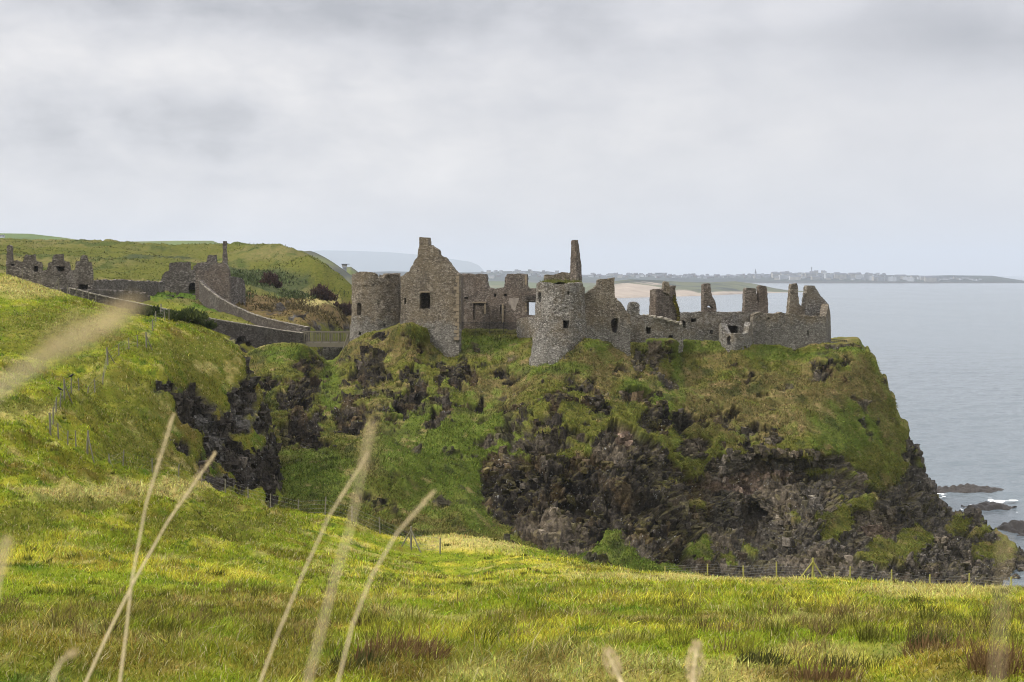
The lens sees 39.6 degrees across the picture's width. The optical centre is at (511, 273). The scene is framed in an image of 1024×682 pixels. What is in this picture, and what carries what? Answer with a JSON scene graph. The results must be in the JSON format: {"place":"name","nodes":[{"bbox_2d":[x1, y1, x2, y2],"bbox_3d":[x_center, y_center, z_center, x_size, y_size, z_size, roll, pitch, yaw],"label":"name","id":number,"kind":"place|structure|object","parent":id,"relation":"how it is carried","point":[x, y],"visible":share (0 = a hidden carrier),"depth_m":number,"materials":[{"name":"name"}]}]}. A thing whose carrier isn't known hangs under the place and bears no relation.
{"place":"outdoors","nodes":[
{"label":"outdoors","id":0,"kind":"place"},
{"bbox_2d":[0,535,11,577],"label":"grass stalk","id":1,"kind":"object","parent":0,"point":[5,539],"depth_m":0.52,"materials":[{"name":"beige plant"}]},
{"bbox_2d":[0,296,142,392],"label":"grass stalk","id":2,"kind":"object","parent":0,"point":[114,315],"depth_m":0.21,"materials":[{"name":"beige plant"}]},
{"bbox_2d":[0,233,220,244],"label":"upland","id":3,"kind":"structure","parent":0,"point":[22,236],"depth_m":941.32,"materials":[{"name":"green plant"}]},
{"bbox_2d":[304,251,351,284],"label":"coast headland","id":4,"kind":"structure","parent":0,"point":[347,276],"depth_m":721.01,"materials":[{"name":"green plant"}]},
{"bbox_2d":[342,264,346,271],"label":"clifftop house","id":5,"kind":"structure","parent":4,"relation":"on","point":[344,266],"depth_m":733.70,"materials":[{"name":"stone"}]},
{"bbox_2d":[307,418,374,681],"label":"grass stalk","id":6,"kind":"object","parent":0,"point":[330,593],"depth_m":0.43,"materials":[{"name":"beige plant"}]},
{"bbox_2d":[347,267,357,274],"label":"coast headland end","id":7,"kind":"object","parent":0,"point":[350,270],"visible":0.03,"depth_m":956.63,"materials":[{"name":"green plant"}]},
{"bbox_2d":[312,250,483,271],"bbox_3d":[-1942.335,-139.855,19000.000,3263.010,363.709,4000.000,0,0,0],"label":"headland","id":8,"kind":"structure","parent":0,"point":[363,261],"depth_m":18415.98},
{"bbox_2d":[0,238,1023,681],"bbox_3d":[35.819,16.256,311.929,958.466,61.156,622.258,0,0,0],"label":"ground","id":9,"kind":"structure","parent":0,"point":[162,252],"depth_m":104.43,"materials":[{"name":"green plant"}]},
{"bbox_2d":[6,245,93,289],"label":"lodging ruin","id":10,"kind":"object","parent":9,"relation":"on","point":[80,277],"visible":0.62,"depth_m":205.72,"materials":[{"name":"stone"}]},
{"bbox_2d":[51,648,78,681],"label":"grass stalk","id":11,"kind":"object","parent":9,"relation":"on","point":[74,652],"depth_m":0.71,"materials":[{"name":"beige plant"}]},
{"bbox_2d":[22,268,115,304],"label":"wire fence","id":12,"kind":"object","parent":9,"relation":"on","point":[67,287],"visible":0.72,"depth_m":164.96,"materials":[{"name":"grey metal"}]},
{"bbox_2d":[59,288,149,302],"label":"field wall","id":13,"kind":"structure","parent":9,"relation":"on","point":[127,295],"depth_m":212.78,"materials":[{"name":"stone"}]},
{"bbox_2d":[93,279,164,295],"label":"field wall","id":14,"kind":"structure","parent":9,"relation":"on","point":[151,288],"depth_m":226.26,"materials":[{"name":"stone"}]},
{"bbox_2d":[132,306,154,315],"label":"gorse bush","id":15,"kind":"object","parent":9,"relation":"on","point":[143,311],"visible":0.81,"depth_m":149.86,"materials":[{"name":"green plant"}]},
{"bbox_2d":[119,413,175,681],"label":"grass stalk","id":16,"kind":"object","parent":9,"relation":"on","point":[130,593],"depth_m":1.26,"materials":[{"name":"beige plant"}]},
{"bbox_2d":[85,451,215,681],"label":"grass stalk","id":17,"kind":"object","parent":9,"relation":"on","point":[127,594],"depth_m":1.36,"materials":[{"name":"beige plant"}]},
{"bbox_2d":[144,302,159,313],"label":"gorse bush","id":18,"kind":"object","parent":9,"relation":"on","point":[157,308],"visible":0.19,"depth_m":159.46,"materials":[{"name":"green plant"}]},
{"bbox_2d":[154,307,181,321],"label":"gorse bush","id":19,"kind":"object","parent":9,"relation":"on","point":[174,315],"visible":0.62,"depth_m":152.66,"materials":[{"name":"green plant"}]},
{"bbox_2d":[0,239,344,350],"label":"pasture tufts","id":20,"kind":"object","parent":9,"relation":"on","point":[194,301],"visible":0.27,"depth_m":307.34,"materials":[{"name":"green plant"}]},
{"bbox_2d":[69,287,306,347],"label":"path wall","id":21,"kind":"structure","parent":9,"relation":"on","point":[257,336],"depth_m":206.37,"materials":[{"name":"stone"}]},
{"bbox_2d":[176,304,208,323],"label":"gorse bush","id":22,"kind":"object","parent":9,"relation":"on","point":[192,315],"visible":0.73,"depth_m":155.79,"materials":[{"name":"green plant"}]},
{"bbox_2d":[161,241,245,304],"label":"gatehouse","id":23,"kind":"object","parent":9,"relation":"on","point":[212,273],"visible":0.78,"depth_m":240.17,"materials":[{"name":"stone"}]},
{"bbox_2d":[198,319,217,329],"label":"gorse bush","id":24,"kind":"object","parent":9,"relation":"on","point":[210,325],"visible":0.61,"depth_m":157.58,"materials":[{"name":"green plant"}]},
{"bbox_2d":[155,294,322,506],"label":"spur blocks","id":25,"kind":"structure","parent":9,"relation":"on","point":[212,424],"depth_m":135.15,"materials":[{"name":"grey stone"}]},
{"bbox_2d":[49,304,440,553],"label":"wire fence","id":26,"kind":"object","parent":9,"relation":"on","point":[109,460],"visible":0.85,"depth_m":106.96,"materials":[{"name":"grey metal"}]},
{"bbox_2d":[198,280,310,340],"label":"path wall","id":27,"kind":"structure","parent":9,"relation":"on","point":[209,298],"depth_m":225.61,"materials":[{"name":"stone"}]},
{"bbox_2d":[259,269,282,287],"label":"shrub","id":28,"kind":"object","parent":9,"relation":"on","point":[272,278],"visible":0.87,"depth_m":281.00,"materials":[{"name":"brown plant"}]},
{"bbox_2d":[231,268,350,330],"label":"scrub","id":29,"kind":"object","parent":9,"relation":"on","point":[297,297],"visible":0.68,"depth_m":275.18,"materials":[{"name":"green plant"}]},
{"bbox_2d":[259,452,369,681],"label":"grass stalk","id":30,"kind":"object","parent":9,"relation":"on","point":[345,491],"depth_m":1.11,"materials":[{"name":"beige plant"}]},
{"bbox_2d":[310,283,337,300],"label":"shrub","id":31,"kind":"object","parent":9,"relation":"on","point":[321,291],"visible":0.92,"depth_m":283.06,"materials":[{"name":"brown plant"}]},
{"bbox_2d":[323,347,344,359],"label":"bridge pier","id":32,"kind":"structure","parent":9,"relation":"on","point":[330,353],"depth_m":215.75,"materials":[{"name":"grey stone"}]},
{"bbox_2d":[331,301,351,316],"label":"shrub","id":33,"kind":"object","parent":9,"relation":"on","point":[346,309],"visible":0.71,"depth_m":286.76,"materials":[{"name":"brown plant"}]},
{"bbox_2d":[324,643,388,670],"bbox_3d":[-1.434,3.615,13.408,0.654,0.297,0.626,0,0,-26],"label":"dock clump","id":34,"kind":"object","parent":9,"relation":"on","point":[370,658],"visible":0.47,"depth_m":13.47,"materials":[{"name":"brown plant"}]},
{"bbox_2d":[349,272,400,341],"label":"round tower","id":35,"kind":"structure","parent":9,"relation":"on","point":[376,301],"depth_m":205.19,"materials":[{"name":"stone"}]},
{"bbox_2d":[337,490,436,681],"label":"grass stalk","id":36,"kind":"object","parent":9,"relation":"on","point":[350,632],"depth_m":0.96,"materials":[{"name":"beige plant"}]},
{"bbox_2d":[353,619,454,661],"bbox_3d":[-1.053,3.656,14.085,1.119,0.398,1.137,0,0,0],"label":"dock clump","id":37,"kind":"object","parent":9,"relation":"on","point":[415,646],"visible":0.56,"depth_m":14.20,"materials":[{"name":"brown plant"}]},
{"bbox_2d":[400,237,463,356],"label":"gabled house","id":38,"kind":"structure","parent":9,"relation":"on","point":[432,286],"depth_m":196.11,"materials":[{"name":"stone"}]},
{"bbox_2d":[461,273,535,328],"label":"hall wall","id":39,"kind":"structure","parent":9,"relation":"on","point":[484,304],"depth_m":210.25,"materials":[{"name":"grey stone"}]},
{"bbox_2d":[489,322,516,333],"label":"iron railing","id":40,"kind":"object","parent":9,"relation":"on","point":[507,327],"visible":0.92,"depth_m":203.25,"materials":[{"name":"grey metal"}]},
{"bbox_2d":[516,316,534,337],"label":"wall","id":41,"kind":"structure","parent":9,"relation":"on","point":[525,326],"depth_m":199.64,"materials":[{"name":"grey stone"}]},
{"bbox_2d":[529,240,587,366],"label":"round tower","id":42,"kind":"structure","parent":9,"relation":"on","point":[560,328],"depth_m":183.54,"materials":[{"name":"grey stone"}]},
{"bbox_2d":[584,277,630,355],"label":"stepped wall","id":43,"kind":"structure","parent":9,"relation":"on","point":[607,316],"depth_m":186.11,"materials":[{"name":"stone"}]},
{"bbox_2d":[627,302,645,342],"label":"stone pillar","id":44,"kind":"structure","parent":9,"relation":"on","point":[637,329],"depth_m":190.18,"materials":[{"name":"grey stone"}]},
{"bbox_2d":[261,332,1023,586],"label":"basalt blocks","id":45,"kind":"structure","parent":9,"relation":"on","point":[756,449],"depth_m":172.94,"materials":[{"name":"grey stone"}]},
{"bbox_2d":[734,642,797,669],"bbox_3d":[2.534,3.778,14.216,0.621,0.335,0.684,0,0,-39],"label":"dock clump","id":46,"kind":"object","parent":9,"relation":"on","point":[758,657],"visible":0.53,"depth_m":14.21,"materials":[{"name":"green plant"}]},
{"bbox_2d":[783,651,872,681],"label":"dock clump","id":47,"kind":"object","parent":9,"relation":"on","point":[835,673],"visible":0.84,"depth_m":12.77,"materials":[{"name":"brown plant"}]},
{"bbox_2d":[664,558,1023,584],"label":"wire fence","id":48,"kind":"object","parent":9,"relation":"on","point":[850,568],"visible":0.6,"depth_m":97.88,"materials":[{"name":"grey metal"}]},
{"bbox_2d":[818,645,870,669],"bbox_3d":[3.480,4.099,14.977,0.682,0.339,0.664,0,0,-22],"label":"dock clump","id":49,"kind":"object","parent":9,"relation":"on","point":[852,664],"visible":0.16,"depth_m":15.10,"materials":[{"name":"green plant"}]},
{"bbox_2d":[905,624,956,648],"bbox_3d":[4.752,4.081,16.105,0.620,0.331,0.597,0,0,23],"label":"dock clump","id":50,"kind":"object","parent":9,"relation":"on","point":[931,638],"visible":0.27,"depth_m":16.11,"materials":[{"name":"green plant"}]},
{"bbox_2d":[899,625,1011,657],"bbox_3d":[4.697,3.909,14.961,1.250,0.404,1.170,0,0,0],"label":"dock clump","id":51,"kind":"object","parent":9,"relation":"on","point":[923,643],"visible":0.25,"depth_m":15.17,"materials":[{"name":"brown plant"}]},
{"bbox_2d":[949,626,1023,680],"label":"dock clump","id":52,"kind":"object","parent":9,"relation":"on","point":[985,662],"visible":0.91,"depth_m":12.80,"materials":[{"name":"brown plant"}]},
{"bbox_2d":[0,0,1023,275],"label":"sky","id":53,"kind":"structure","parent":0,"point":[677,137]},
{"bbox_2d":[488,281,595,288],"bbox_3d":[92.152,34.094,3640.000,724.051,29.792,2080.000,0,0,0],"label":"coastal fields","id":54,"kind":"structure","parent":0,"point":[496,284],"depth_m":3567.65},
{"bbox_2d":[601,646,622,681],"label":"grass stalk","id":55,"kind":"object","parent":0,"point":[610,658],"depth_m":1.11,"materials":[{"name":"beige plant"}]},
{"bbox_2d":[245,322,1023,586],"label":"headland cliff","id":56,"kind":"structure","parent":0,"point":[548,520],"depth_m":174.93,"materials":[{"name":"green plant"}]},
{"bbox_2d":[302,331,349,346],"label":"footbridge","id":57,"kind":"object","parent":56,"relation":"on","point":[323,343],"visible":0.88,"depth_m":212.87,"materials":[{"name":"grey wood"}]},
{"bbox_2d":[244,321,1016,573],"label":"cliff grass","id":58,"kind":"structure","parent":56,"relation":"on","point":[467,530],"depth_m":176.90,"materials":[{"name":"green plant"}]},
{"bbox_2d":[641,314,683,352],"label":"ruin","id":59,"kind":"object","parent":56,"relation":"on","point":[658,327],"visible":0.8,"depth_m":195.27,"materials":[{"name":"grey stone"}]},
{"bbox_2d":[649,281,679,321],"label":"corner block","id":60,"kind":"structure","parent":56,"relation":"on","point":[663,302],"depth_m":199.75,"materials":[{"name":"grey stone"}]},
{"bbox_2d":[678,283,767,340],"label":"curtain wall","id":61,"kind":"structure","parent":56,"relation":"on","point":[704,323],"depth_m":201.37,"materials":[{"name":"grey stone"}]},
{"bbox_2d":[719,322,751,352],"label":"turret","id":62,"kind":"object","parent":56,"relation":"on","point":[728,339],"visible":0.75,"depth_m":197.34,"materials":[{"name":"grey stone"}]},
{"bbox_2d":[750,283,830,349],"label":"end range","id":63,"kind":"structure","parent":56,"relation":"on","point":[806,322],"depth_m":203.83,"materials":[{"name":"stone"}]},
{"bbox_2d":[585,279,802,297],"bbox_3d":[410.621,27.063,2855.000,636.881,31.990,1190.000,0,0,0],"label":"dunes","id":64,"kind":"structure","parent":0,"point":[632,288],"depth_m":2738.72,"materials":[{"name":"beige sand"}]},
{"bbox_2d":[686,639,705,681],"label":"grass stalk","id":65,"kind":"object","parent":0,"point":[693,666],"depth_m":1.01,"materials":[{"name":"beige plant"}]},
{"bbox_2d":[373,271,1023,282],"bbox_3d":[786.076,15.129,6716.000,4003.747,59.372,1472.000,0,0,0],"label":"town hill","id":66,"kind":"structure","parent":0,"point":[985,279],"depth_m":6245.65,"materials":[{"name":"grey"}]},
{"bbox_2d":[771,272,780,277],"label":"terrace","id":67,"kind":"structure","parent":66,"relation":"on","point":[773,274],"depth_m":6418.58,"materials":[{"name":"stone"}]},
{"bbox_2d":[778,274,786,278],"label":"apartment block","id":68,"kind":"structure","parent":66,"relation":"on","point":[782,276],"depth_m":6242.65,"materials":[{"name":"stone"}]},
{"bbox_2d":[780,272,791,274],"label":"terrace","id":69,"kind":"structure","parent":66,"relation":"on","point":[786,273],"depth_m":6405.11,"materials":[{"name":"stone"}]},
{"bbox_2d":[790,276,800,279],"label":"terrace","id":70,"kind":"structure","parent":66,"relation":"on","point":[795,277],"depth_m":6126.64,"materials":[{"name":"stone"}]},
{"bbox_2d":[804,272,815,277],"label":"terrace","id":71,"kind":"structure","parent":66,"relation":"on","point":[810,274],"depth_m":6330.96,"materials":[{"name":"stone"}]},
{"bbox_2d":[811,276,819,279],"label":"terrace","id":72,"kind":"structure","parent":66,"relation":"on","point":[815,277],"depth_m":6158.62,"materials":[{"name":"stone"}]},
{"bbox_2d":[824,274,832,278],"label":"apartment block","id":73,"kind":"structure","parent":66,"relation":"on","point":[828,275],"depth_m":6285.75,"materials":[{"name":"stone"}]},
{"bbox_2d":[834,273,846,278],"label":"terrace","id":74,"kind":"structure","parent":66,"relation":"on","point":[839,275],"depth_m":6334.01,"materials":[{"name":"stone"}]},
{"bbox_2d":[848,273,859,277],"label":"terrace","id":75,"kind":"structure","parent":66,"relation":"on","point":[852,275],"depth_m":6409.84,"materials":[{"name":"stone"}]},
{"bbox_2d":[872,276,879,280],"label":"terrace","id":76,"kind":"structure","parent":66,"relation":"on","point":[874,278],"depth_m":6143.58,"materials":[{"name":"stone"}]},
{"bbox_2d":[888,276,895,280],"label":"apartment block","id":77,"kind":"structure","parent":66,"relation":"on","point":[891,278],"depth_m":6108.76,"materials":[{"name":"stone"}]},
{"bbox_2d":[924,276,936,281],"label":"terrace","id":78,"kind":"structure","parent":66,"relation":"on","point":[930,278],"depth_m":6104.28,"materials":[{"name":"stone"}]},
{"bbox_2d":[529,276,1023,586],"bbox_3d":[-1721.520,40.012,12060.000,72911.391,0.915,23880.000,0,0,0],"label":"sea","id":79,"kind":"structure","parent":0,"point":[949,357],"depth_m":641.04,"materials":[{"name":"liquid"}]},
{"bbox_2d":[936,483,1003,492],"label":"sea rock","id":80,"kind":"object","parent":79,"relation":"in","point":[967,488],"visible":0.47,"depth_m":260.51,"materials":[{"name":"grey stone"}]},
{"bbox_2d":[937,493,1017,509],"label":"foam","id":81,"kind":"object","parent":79,"relation":"on","point":[997,501],"visible":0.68,"depth_m":248.25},
{"bbox_2d":[961,501,1016,510],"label":"sea rock","id":82,"kind":"object","parent":79,"relation":"in","point":[988,506],"visible":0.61,"depth_m":242.65,"materials":[{"name":"grey stone"}]},
{"bbox_2d":[997,520,1023,535],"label":"sea rock","id":83,"kind":"object","parent":79,"relation":"in","point":[1014,526],"visible":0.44,"depth_m":220.25,"materials":[{"name":"grey stone"}]},
{"bbox_2d":[995,539,1008,681],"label":"grass stalk","id":84,"kind":"object","parent":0,"point":[1005,545],"depth_m":0.25,"materials":[{"name":"beige plant"}]}
]}

